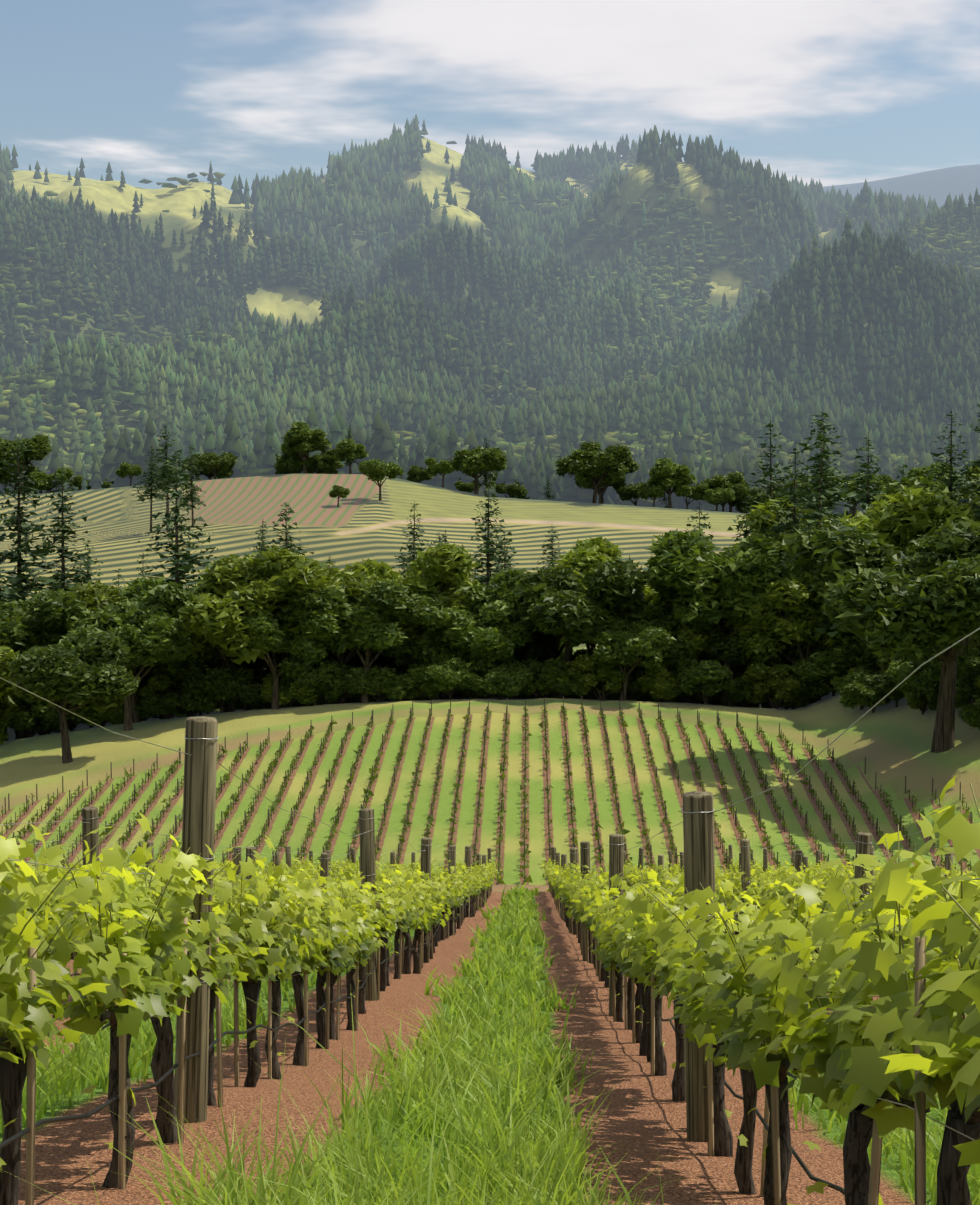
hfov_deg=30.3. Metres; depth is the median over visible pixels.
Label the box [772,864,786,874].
grape vine
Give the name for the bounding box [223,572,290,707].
oak tree
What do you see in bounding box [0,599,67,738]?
oak tree
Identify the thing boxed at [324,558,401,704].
oak tree
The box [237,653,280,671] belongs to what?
oak tree
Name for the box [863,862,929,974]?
grape vine
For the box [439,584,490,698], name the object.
oak tree
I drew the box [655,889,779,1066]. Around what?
grape vine
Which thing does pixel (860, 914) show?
grape vine
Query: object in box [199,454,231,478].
oak tree
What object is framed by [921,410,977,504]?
conifer tree
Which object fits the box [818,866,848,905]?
grape vine
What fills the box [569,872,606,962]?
grape vine
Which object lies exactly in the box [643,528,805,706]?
oak tree
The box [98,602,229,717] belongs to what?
oak tree
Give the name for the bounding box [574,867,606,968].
grape vine
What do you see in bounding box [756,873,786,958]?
grape vine
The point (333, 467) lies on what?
oak tree
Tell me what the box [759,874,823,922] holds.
grape vine
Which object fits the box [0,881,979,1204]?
aisle grass
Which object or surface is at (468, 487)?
oak tree
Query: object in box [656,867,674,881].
grape vine
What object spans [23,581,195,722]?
oak tree
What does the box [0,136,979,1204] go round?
terrain ground
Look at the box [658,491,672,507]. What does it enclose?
conifer tree
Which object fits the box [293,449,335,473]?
oak tree
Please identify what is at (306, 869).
grape vine
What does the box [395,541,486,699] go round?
oak tree
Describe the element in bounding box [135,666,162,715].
oak tree
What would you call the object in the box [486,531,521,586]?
conifer tree
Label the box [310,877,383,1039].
grape vine
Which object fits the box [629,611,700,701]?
oak tree
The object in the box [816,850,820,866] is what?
vineyard post
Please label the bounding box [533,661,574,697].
understory shrub
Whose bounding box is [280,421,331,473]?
oak tree
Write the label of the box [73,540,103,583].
conifer tree
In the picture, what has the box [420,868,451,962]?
grape vine
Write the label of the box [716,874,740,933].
grape vine
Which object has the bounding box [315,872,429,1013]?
grape vine
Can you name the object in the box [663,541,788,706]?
oak tree
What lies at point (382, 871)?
grape vine
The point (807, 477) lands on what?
oak tree
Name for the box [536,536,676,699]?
oak tree
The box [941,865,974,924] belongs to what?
grape vine
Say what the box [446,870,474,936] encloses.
grape vine
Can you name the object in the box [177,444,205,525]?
conifer tree
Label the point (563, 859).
vineyard post
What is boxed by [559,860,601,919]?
grape vine
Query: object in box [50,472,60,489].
conifer tree
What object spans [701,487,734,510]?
oak tree
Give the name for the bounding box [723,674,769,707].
understory shrub
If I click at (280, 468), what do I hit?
oak tree
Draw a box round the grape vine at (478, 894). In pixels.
[474,868,485,911]
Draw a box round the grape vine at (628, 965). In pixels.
[604,887,671,1055]
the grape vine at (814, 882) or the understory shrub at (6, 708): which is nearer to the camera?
the grape vine at (814, 882)
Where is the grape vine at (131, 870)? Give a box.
[110,863,170,907]
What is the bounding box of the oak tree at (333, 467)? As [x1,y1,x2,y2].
[316,460,343,473]
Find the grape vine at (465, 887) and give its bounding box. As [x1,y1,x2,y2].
[454,877,468,934]
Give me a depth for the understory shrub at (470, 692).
226.53 m
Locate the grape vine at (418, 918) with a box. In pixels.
[386,873,424,973]
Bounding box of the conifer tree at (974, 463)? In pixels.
[940,404,979,529]
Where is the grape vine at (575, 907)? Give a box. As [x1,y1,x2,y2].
[565,874,581,954]
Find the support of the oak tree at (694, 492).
on the terrain ground at (639, 1108)
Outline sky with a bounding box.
[0,0,979,196]
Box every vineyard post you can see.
[82,806,99,902]
[145,841,153,880]
[174,716,218,1122]
[234,845,240,874]
[246,847,255,878]
[275,852,279,865]
[285,846,291,873]
[309,851,312,862]
[320,853,329,893]
[326,851,330,874]
[351,848,355,863]
[359,808,377,1000]
[390,851,395,870]
[411,852,414,868]
[420,837,431,961]
[448,845,455,934]
[464,846,471,915]
[476,854,480,898]
[482,855,485,901]
[487,848,491,891]
[551,847,554,897]
[555,852,559,908]
[561,854,566,919]
[569,847,577,932]
[580,841,590,960]
[609,834,623,1015]
[623,851,625,891]
[638,848,643,895]
[658,855,663,875]
[669,850,671,875]
[680,852,683,873]
[681,791,714,1141]
[728,845,732,871]
[739,853,740,871]
[740,839,750,913]
[763,849,767,879]
[791,850,794,866]
[794,849,801,872]
[803,856,807,872]
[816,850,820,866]
[850,832,871,948]
[870,846,873,889]
[931,859,935,867]
[945,853,952,876]
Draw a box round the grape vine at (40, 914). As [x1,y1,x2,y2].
[0,863,53,921]
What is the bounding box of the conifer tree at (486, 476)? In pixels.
[474,437,499,495]
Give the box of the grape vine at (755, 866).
[750,860,761,875]
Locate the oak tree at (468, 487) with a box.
[454,480,480,492]
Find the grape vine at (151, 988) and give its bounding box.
[24,833,273,1189]
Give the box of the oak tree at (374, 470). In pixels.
[355,458,404,500]
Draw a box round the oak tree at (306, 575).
[258,548,404,705]
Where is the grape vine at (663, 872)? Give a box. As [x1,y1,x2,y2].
[650,869,681,888]
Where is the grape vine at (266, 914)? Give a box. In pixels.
[211,850,321,1086]
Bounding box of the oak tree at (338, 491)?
[329,485,349,506]
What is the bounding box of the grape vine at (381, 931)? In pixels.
[340,863,410,999]
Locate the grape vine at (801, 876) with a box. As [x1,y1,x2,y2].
[783,865,815,882]
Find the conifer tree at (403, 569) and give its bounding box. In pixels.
[399,554,409,576]
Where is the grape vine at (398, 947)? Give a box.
[354,864,424,978]
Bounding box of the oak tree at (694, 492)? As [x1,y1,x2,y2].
[672,483,708,508]
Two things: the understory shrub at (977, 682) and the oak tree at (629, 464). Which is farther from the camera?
the oak tree at (629, 464)
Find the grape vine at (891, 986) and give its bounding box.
[777,774,979,1204]
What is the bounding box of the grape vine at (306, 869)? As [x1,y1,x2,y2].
[301,862,319,878]
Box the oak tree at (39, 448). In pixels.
[0,434,52,492]
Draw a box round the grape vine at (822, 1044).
[734,859,978,1204]
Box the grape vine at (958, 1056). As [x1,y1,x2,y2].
[842,848,979,1165]
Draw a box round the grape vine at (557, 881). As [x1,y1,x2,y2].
[552,877,565,921]
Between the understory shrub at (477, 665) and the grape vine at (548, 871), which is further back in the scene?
the understory shrub at (477, 665)
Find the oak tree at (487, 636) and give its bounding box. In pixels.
[437,600,533,698]
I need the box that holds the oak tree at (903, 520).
[827,484,979,571]
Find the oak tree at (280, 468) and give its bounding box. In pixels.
[274,458,301,474]
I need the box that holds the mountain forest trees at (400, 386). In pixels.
[0,114,979,513]
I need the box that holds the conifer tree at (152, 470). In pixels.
[145,454,160,483]
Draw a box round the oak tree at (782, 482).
[767,479,829,508]
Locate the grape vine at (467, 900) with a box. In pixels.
[454,866,485,932]
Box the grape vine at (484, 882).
[471,863,491,907]
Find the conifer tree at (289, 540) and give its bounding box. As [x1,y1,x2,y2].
[280,527,297,550]
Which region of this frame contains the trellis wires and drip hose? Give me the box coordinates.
[0,628,979,1204]
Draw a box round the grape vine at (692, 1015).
[637,887,791,1156]
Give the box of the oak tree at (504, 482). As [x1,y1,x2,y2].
[487,480,525,488]
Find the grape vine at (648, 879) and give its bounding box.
[642,867,656,902]
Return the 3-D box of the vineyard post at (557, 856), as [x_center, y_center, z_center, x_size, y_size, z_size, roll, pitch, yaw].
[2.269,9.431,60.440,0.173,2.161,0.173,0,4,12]
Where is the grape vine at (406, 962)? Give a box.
[387,865,434,973]
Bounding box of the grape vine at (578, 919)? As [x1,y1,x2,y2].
[574,881,607,947]
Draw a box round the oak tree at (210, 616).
[171,544,305,711]
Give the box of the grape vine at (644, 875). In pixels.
[631,869,650,901]
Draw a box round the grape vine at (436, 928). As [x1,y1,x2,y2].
[431,871,445,946]
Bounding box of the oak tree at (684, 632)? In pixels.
[618,601,709,700]
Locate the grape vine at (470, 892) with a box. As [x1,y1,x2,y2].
[456,863,473,922]
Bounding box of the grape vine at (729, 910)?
[725,874,756,934]
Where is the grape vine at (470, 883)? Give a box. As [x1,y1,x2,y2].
[457,862,485,919]
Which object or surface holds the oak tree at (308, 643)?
on the terrain ground at (639, 1108)
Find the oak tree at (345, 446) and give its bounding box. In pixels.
[333,438,368,473]
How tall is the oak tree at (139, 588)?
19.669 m
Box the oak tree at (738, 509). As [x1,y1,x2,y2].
[735,504,753,513]
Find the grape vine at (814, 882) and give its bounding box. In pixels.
[799,870,871,949]
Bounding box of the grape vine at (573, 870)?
[559,863,594,937]
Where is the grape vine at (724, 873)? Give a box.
[715,865,735,880]
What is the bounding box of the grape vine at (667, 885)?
[659,869,681,900]
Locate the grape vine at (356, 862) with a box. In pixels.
[347,861,358,876]
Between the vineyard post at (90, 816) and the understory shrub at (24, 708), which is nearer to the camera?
the vineyard post at (90, 816)
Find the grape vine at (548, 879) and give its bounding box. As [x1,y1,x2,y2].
[547,870,557,911]
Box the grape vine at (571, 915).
[567,872,593,963]
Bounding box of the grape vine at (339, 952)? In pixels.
[233,865,371,1048]
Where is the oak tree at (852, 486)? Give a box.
[829,472,884,515]
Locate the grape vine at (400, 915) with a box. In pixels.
[346,861,417,990]
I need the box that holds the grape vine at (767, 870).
[754,866,778,878]
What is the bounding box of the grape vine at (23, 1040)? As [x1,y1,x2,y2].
[0,836,124,1204]
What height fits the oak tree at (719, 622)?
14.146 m
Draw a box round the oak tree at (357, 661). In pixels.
[321,649,373,668]
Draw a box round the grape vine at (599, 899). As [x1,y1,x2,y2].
[588,894,620,988]
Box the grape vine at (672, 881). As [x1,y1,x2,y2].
[612,865,683,1061]
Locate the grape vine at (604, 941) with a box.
[579,891,679,1021]
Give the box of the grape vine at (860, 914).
[850,883,883,1001]
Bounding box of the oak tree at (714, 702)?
[698,659,717,704]
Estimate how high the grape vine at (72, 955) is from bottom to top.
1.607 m
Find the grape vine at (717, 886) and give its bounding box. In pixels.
[715,873,740,933]
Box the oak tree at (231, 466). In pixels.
[181,451,237,479]
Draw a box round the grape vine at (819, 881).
[800,870,851,975]
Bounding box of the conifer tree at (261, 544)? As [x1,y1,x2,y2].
[249,518,271,556]
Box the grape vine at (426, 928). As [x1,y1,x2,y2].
[411,874,445,973]
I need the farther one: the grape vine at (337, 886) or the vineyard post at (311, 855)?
the vineyard post at (311, 855)
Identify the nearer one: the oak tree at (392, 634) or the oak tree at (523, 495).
the oak tree at (392, 634)
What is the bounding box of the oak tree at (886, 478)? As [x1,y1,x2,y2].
[861,474,894,501]
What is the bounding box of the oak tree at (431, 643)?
[383,624,471,699]
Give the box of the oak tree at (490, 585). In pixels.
[480,583,492,587]
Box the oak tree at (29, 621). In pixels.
[17,603,39,735]
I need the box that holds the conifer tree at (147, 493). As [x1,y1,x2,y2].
[132,446,165,530]
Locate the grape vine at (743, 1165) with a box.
[673,893,820,1196]
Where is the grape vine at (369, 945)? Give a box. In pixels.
[280,871,395,1030]
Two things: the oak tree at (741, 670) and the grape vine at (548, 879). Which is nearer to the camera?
the grape vine at (548, 879)
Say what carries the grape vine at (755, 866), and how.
on the terrain ground at (639, 1108)
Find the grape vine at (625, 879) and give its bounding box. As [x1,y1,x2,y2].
[623,862,635,886]
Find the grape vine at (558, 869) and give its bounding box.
[554,868,566,922]
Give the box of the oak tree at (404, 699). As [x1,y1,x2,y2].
[401,624,414,700]
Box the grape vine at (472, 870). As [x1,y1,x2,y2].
[456,861,473,917]
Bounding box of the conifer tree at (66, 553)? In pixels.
[8,468,102,600]
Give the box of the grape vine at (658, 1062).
[607,866,681,1075]
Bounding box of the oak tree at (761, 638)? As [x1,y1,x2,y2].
[725,576,852,704]
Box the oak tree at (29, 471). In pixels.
[0,460,34,489]
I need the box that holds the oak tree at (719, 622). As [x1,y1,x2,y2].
[687,620,722,702]
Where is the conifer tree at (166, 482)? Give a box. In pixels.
[145,420,193,532]
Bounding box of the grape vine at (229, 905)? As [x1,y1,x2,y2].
[216,874,250,915]
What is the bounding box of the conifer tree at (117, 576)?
[112,568,124,587]
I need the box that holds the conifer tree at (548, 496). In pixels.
[541,475,555,499]
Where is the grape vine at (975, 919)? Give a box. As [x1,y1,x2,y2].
[973,915,979,929]
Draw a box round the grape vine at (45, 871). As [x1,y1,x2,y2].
[22,864,90,1019]
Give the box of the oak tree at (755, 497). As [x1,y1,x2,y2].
[751,492,766,508]
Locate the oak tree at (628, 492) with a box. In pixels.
[613,482,645,505]
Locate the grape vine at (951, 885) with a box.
[889,883,959,943]
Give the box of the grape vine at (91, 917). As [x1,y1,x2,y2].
[42,868,97,975]
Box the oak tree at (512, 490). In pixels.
[495,483,525,497]
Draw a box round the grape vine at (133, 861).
[101,860,138,928]
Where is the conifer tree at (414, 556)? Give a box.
[392,501,430,577]
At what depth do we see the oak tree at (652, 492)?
795.48 m
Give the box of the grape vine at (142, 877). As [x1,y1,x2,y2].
[141,855,169,895]
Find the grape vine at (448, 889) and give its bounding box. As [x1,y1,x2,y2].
[420,866,451,941]
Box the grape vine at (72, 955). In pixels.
[57,863,101,959]
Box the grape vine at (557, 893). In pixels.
[549,864,567,917]
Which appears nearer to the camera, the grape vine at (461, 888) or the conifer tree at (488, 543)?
the grape vine at (461, 888)
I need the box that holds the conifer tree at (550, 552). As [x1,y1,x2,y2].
[531,526,561,572]
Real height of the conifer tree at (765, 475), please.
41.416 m
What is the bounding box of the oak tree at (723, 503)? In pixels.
[709,487,734,511]
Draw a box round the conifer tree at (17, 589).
[0,437,76,603]
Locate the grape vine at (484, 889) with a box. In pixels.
[479,868,491,907]
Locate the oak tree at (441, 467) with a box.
[425,457,455,487]
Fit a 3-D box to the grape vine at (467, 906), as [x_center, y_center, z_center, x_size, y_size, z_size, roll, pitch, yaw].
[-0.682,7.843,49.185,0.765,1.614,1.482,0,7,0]
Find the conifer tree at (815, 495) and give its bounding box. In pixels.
[756,412,855,701]
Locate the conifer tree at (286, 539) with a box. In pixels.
[264,502,313,553]
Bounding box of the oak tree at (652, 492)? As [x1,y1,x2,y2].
[637,483,665,506]
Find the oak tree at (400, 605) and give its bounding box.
[272,577,425,703]
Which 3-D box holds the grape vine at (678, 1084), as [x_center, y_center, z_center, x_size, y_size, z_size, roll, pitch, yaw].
[1.253,2.547,11.948,0.726,1.626,1.439,-2,3,5]
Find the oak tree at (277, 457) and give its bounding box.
[275,449,327,463]
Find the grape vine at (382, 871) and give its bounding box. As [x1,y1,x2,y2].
[375,865,388,878]
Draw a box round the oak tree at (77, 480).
[69,475,113,490]
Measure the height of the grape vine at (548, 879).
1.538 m
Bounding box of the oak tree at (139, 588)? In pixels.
[118,576,202,602]
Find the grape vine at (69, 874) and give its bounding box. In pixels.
[40,864,78,907]
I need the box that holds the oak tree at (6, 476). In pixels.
[0,465,21,493]
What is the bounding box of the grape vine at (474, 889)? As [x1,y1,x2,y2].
[469,871,481,916]
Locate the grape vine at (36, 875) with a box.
[16,867,66,908]
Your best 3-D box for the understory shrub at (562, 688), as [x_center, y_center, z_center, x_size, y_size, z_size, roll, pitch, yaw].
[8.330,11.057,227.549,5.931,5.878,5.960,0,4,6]
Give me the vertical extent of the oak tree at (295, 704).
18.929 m
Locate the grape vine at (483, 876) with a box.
[471,861,488,910]
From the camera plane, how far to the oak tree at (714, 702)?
244.25 m
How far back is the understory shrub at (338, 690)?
223.25 m
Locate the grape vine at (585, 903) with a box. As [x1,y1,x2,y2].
[569,865,607,975]
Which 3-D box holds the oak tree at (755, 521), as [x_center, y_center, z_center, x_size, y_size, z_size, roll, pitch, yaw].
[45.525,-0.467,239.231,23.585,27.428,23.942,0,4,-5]
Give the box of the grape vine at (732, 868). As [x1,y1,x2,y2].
[729,859,737,871]
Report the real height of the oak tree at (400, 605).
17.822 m
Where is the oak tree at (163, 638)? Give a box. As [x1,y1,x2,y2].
[59,614,196,730]
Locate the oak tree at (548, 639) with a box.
[473,596,560,698]
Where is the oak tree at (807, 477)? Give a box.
[788,472,835,508]
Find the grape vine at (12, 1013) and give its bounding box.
[0,812,151,1063]
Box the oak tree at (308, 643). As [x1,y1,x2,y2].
[229,611,344,708]
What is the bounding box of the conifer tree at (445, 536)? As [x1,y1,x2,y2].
[438,530,449,546]
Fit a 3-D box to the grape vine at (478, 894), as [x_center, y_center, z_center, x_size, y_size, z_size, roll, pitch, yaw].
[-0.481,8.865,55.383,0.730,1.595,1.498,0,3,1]
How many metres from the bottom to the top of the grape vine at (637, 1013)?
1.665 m
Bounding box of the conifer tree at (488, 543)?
[468,478,516,586]
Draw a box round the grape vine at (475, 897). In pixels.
[471,870,484,912]
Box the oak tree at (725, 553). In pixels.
[712,549,738,560]
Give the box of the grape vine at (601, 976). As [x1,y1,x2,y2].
[578,866,654,980]
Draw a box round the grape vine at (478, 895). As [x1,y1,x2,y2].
[476,866,487,909]
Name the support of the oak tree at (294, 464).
on the terrain ground at (639, 1108)
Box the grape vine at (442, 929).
[412,872,462,939]
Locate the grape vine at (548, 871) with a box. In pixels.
[544,860,568,905]
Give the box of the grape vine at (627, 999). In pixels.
[599,887,657,1029]
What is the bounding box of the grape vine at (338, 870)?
[331,862,341,878]
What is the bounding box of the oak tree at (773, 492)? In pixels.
[762,491,787,502]
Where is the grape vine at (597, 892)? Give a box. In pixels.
[586,886,633,976]
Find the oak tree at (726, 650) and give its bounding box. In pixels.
[684,620,753,667]
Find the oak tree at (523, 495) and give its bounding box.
[516,489,529,498]
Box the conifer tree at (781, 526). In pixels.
[758,447,820,664]
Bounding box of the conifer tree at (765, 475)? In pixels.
[727,419,793,537]
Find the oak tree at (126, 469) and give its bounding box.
[115,462,142,485]
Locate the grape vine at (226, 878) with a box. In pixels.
[213,868,239,912]
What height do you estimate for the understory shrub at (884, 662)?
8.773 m
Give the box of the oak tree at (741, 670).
[734,649,792,707]
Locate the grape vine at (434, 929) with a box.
[414,870,442,952]
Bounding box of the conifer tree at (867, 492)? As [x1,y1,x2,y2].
[843,432,890,518]
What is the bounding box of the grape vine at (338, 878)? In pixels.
[317,867,354,894]
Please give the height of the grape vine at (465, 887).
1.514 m
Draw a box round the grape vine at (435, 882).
[384,867,441,968]
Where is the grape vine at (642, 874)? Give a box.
[637,865,654,897]
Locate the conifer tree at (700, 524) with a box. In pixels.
[687,502,724,550]
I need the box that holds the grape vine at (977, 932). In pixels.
[965,876,979,959]
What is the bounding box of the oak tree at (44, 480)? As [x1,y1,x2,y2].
[26,465,73,493]
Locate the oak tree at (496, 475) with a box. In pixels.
[458,471,498,481]
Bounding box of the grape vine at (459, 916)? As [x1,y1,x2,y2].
[431,869,472,928]
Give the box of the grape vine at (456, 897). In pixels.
[446,871,467,935]
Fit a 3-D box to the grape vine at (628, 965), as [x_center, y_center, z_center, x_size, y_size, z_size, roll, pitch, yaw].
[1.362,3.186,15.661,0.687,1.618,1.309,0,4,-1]
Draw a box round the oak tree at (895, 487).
[865,475,979,516]
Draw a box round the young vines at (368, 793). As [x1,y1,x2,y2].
[0,696,976,884]
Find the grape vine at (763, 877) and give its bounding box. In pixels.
[755,863,810,943]
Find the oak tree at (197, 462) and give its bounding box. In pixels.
[181,454,211,477]
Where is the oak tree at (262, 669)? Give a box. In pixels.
[234,663,266,671]
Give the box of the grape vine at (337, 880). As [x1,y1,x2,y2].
[334,879,346,896]
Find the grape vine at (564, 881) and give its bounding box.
[548,865,591,942]
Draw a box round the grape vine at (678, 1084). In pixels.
[621,874,732,1101]
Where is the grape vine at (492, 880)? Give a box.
[487,866,497,898]
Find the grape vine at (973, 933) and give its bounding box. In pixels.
[901,883,977,962]
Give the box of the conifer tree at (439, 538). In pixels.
[431,532,441,547]
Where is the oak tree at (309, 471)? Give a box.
[300,455,332,473]
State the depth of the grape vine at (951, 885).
17.23 m
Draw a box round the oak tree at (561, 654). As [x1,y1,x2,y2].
[558,648,574,659]
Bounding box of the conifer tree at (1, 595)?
[0,567,6,600]
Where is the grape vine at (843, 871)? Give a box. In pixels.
[830,865,854,877]
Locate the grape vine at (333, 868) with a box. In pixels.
[319,861,344,876]
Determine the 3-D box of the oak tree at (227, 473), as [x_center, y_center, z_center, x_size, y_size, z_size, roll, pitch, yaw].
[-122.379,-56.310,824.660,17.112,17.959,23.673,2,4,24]
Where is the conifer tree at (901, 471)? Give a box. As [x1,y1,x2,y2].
[892,465,912,482]
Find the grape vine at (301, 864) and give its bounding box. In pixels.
[291,855,307,871]
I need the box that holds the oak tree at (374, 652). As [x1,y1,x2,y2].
[344,595,385,702]
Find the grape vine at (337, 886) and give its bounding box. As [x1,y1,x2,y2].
[306,874,344,897]
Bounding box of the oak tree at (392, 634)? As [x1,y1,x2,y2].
[308,586,446,702]
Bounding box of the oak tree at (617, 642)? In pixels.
[592,618,675,700]
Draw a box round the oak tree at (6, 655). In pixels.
[0,637,19,703]
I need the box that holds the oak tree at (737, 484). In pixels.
[701,471,751,511]
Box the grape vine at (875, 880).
[870,875,914,890]
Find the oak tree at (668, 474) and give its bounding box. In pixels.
[646,458,696,507]
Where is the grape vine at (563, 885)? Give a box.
[562,877,595,909]
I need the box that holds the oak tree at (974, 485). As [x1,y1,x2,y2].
[955,477,979,493]
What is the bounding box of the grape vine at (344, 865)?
[334,857,350,871]
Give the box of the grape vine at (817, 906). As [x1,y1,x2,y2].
[791,877,828,961]
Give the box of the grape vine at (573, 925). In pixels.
[554,862,578,934]
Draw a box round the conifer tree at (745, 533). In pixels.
[730,498,751,545]
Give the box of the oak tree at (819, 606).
[766,550,854,635]
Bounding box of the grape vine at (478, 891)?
[473,872,484,916]
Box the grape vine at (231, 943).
[143,843,282,1106]
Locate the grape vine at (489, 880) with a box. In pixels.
[481,869,501,902]
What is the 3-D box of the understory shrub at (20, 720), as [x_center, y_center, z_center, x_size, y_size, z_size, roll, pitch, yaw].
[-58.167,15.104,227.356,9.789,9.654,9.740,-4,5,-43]
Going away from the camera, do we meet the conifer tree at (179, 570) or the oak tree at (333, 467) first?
the conifer tree at (179, 570)
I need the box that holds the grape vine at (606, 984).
[591,875,635,987]
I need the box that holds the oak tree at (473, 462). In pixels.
[452,446,506,494]
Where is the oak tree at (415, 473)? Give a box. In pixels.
[406,465,432,482]
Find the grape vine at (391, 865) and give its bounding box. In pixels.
[377,863,407,880]
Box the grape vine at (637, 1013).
[597,877,677,1042]
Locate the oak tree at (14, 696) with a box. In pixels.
[8,687,24,702]
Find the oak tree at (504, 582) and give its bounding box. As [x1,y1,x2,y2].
[483,567,564,658]
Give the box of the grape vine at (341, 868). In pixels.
[333,859,349,879]
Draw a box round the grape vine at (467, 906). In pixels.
[461,863,477,916]
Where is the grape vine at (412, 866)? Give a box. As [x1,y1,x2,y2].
[399,863,419,872]
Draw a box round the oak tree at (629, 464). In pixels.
[554,455,639,503]
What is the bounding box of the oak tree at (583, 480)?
[574,473,626,503]
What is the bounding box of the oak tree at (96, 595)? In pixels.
[72,579,124,612]
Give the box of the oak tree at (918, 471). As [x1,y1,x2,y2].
[904,462,958,490]
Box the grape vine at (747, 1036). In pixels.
[612,861,877,1204]
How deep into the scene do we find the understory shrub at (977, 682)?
189.53 m
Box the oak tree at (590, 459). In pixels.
[568,441,633,502]
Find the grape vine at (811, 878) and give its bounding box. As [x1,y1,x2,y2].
[794,871,843,886]
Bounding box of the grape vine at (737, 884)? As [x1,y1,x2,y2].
[725,871,753,918]
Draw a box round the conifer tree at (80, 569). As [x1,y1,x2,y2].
[72,554,87,591]
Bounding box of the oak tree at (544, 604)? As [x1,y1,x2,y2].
[511,555,651,698]
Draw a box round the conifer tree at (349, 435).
[342,424,361,473]
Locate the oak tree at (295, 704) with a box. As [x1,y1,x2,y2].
[218,594,298,706]
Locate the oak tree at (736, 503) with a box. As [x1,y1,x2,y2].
[728,487,765,512]
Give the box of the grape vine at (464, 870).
[443,861,486,925]
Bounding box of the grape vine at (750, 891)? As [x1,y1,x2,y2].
[741,871,777,941]
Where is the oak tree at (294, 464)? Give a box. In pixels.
[285,457,312,473]
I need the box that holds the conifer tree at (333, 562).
[326,556,335,567]
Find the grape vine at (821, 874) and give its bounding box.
[811,865,844,903]
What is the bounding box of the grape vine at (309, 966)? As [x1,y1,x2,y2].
[256,862,354,1065]
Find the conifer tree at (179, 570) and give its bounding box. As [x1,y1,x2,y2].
[136,449,223,590]
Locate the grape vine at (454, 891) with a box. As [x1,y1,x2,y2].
[431,860,463,938]
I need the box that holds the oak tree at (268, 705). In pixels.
[265,655,280,708]
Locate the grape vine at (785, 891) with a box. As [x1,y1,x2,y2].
[737,861,817,920]
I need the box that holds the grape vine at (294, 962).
[222,858,326,1079]
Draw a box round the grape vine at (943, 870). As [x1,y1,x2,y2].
[914,865,976,899]
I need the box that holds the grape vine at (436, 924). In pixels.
[430,878,449,958]
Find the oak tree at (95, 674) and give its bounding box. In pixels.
[8,631,139,763]
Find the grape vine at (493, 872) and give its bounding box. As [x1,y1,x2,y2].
[486,862,500,892]
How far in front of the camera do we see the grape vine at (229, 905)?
26.34 m
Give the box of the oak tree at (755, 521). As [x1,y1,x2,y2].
[739,496,832,554]
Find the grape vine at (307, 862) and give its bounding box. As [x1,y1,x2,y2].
[302,857,311,871]
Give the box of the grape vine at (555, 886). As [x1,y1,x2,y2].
[550,863,569,915]
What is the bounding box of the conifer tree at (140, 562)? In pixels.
[130,553,150,582]
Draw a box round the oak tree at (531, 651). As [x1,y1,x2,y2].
[511,642,552,698]
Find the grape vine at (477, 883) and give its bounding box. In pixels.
[470,865,483,916]
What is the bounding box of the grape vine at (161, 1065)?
[61,833,263,1143]
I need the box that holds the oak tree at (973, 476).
[957,458,979,481]
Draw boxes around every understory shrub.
[0,697,20,743]
[7,698,54,736]
[15,701,41,738]
[41,701,89,730]
[75,702,123,726]
[120,681,172,720]
[122,696,158,715]
[134,671,156,717]
[134,693,158,720]
[137,673,180,718]
[143,696,187,718]
[158,686,220,715]
[173,678,224,715]
[225,682,261,710]
[259,663,316,707]
[272,656,344,705]
[313,687,336,704]
[319,661,372,703]
[343,665,416,701]
[351,693,386,701]
[370,663,406,701]
[394,662,439,700]
[409,651,476,698]
[425,661,477,699]
[465,672,487,698]
[468,652,520,672]
[468,667,533,699]
[483,660,528,674]
[497,680,535,698]
[506,657,566,698]
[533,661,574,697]
[535,668,572,698]
[540,692,559,698]
[562,653,588,695]
[569,653,629,700]
[572,692,593,698]
[574,648,639,674]
[576,671,616,699]
[597,665,642,699]
[608,673,642,699]
[635,661,680,701]
[636,668,654,700]
[665,699,695,702]
[666,665,701,702]
[673,658,734,704]
[678,661,735,703]
[683,691,708,702]
[721,678,745,706]
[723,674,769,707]
[743,662,802,708]
[749,650,843,706]
[783,693,816,708]
[791,651,863,695]
[800,676,834,702]
[806,634,877,671]
[830,666,865,686]
[834,670,871,709]
[840,680,889,712]
[858,639,890,670]
[858,668,886,675]
[860,674,874,687]
[871,675,904,707]
[877,653,890,671]
[883,660,924,705]
[890,652,930,667]
[899,685,937,714]
[911,662,964,700]
[921,649,979,667]
[926,654,979,702]
[927,633,979,653]
[955,664,979,708]
[957,697,979,729]
[972,676,979,691]
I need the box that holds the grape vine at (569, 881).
[560,865,597,949]
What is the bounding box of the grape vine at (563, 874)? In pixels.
[555,867,568,908]
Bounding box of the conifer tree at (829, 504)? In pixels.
[788,418,861,518]
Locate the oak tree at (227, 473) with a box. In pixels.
[204,469,242,478]
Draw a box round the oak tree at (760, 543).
[732,518,911,696]
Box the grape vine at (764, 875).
[751,867,779,886]
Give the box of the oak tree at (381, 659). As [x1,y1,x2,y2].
[370,655,395,666]
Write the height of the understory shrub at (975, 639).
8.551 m
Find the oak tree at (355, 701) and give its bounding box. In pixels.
[352,576,394,702]
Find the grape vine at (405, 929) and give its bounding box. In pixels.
[378,870,433,985]

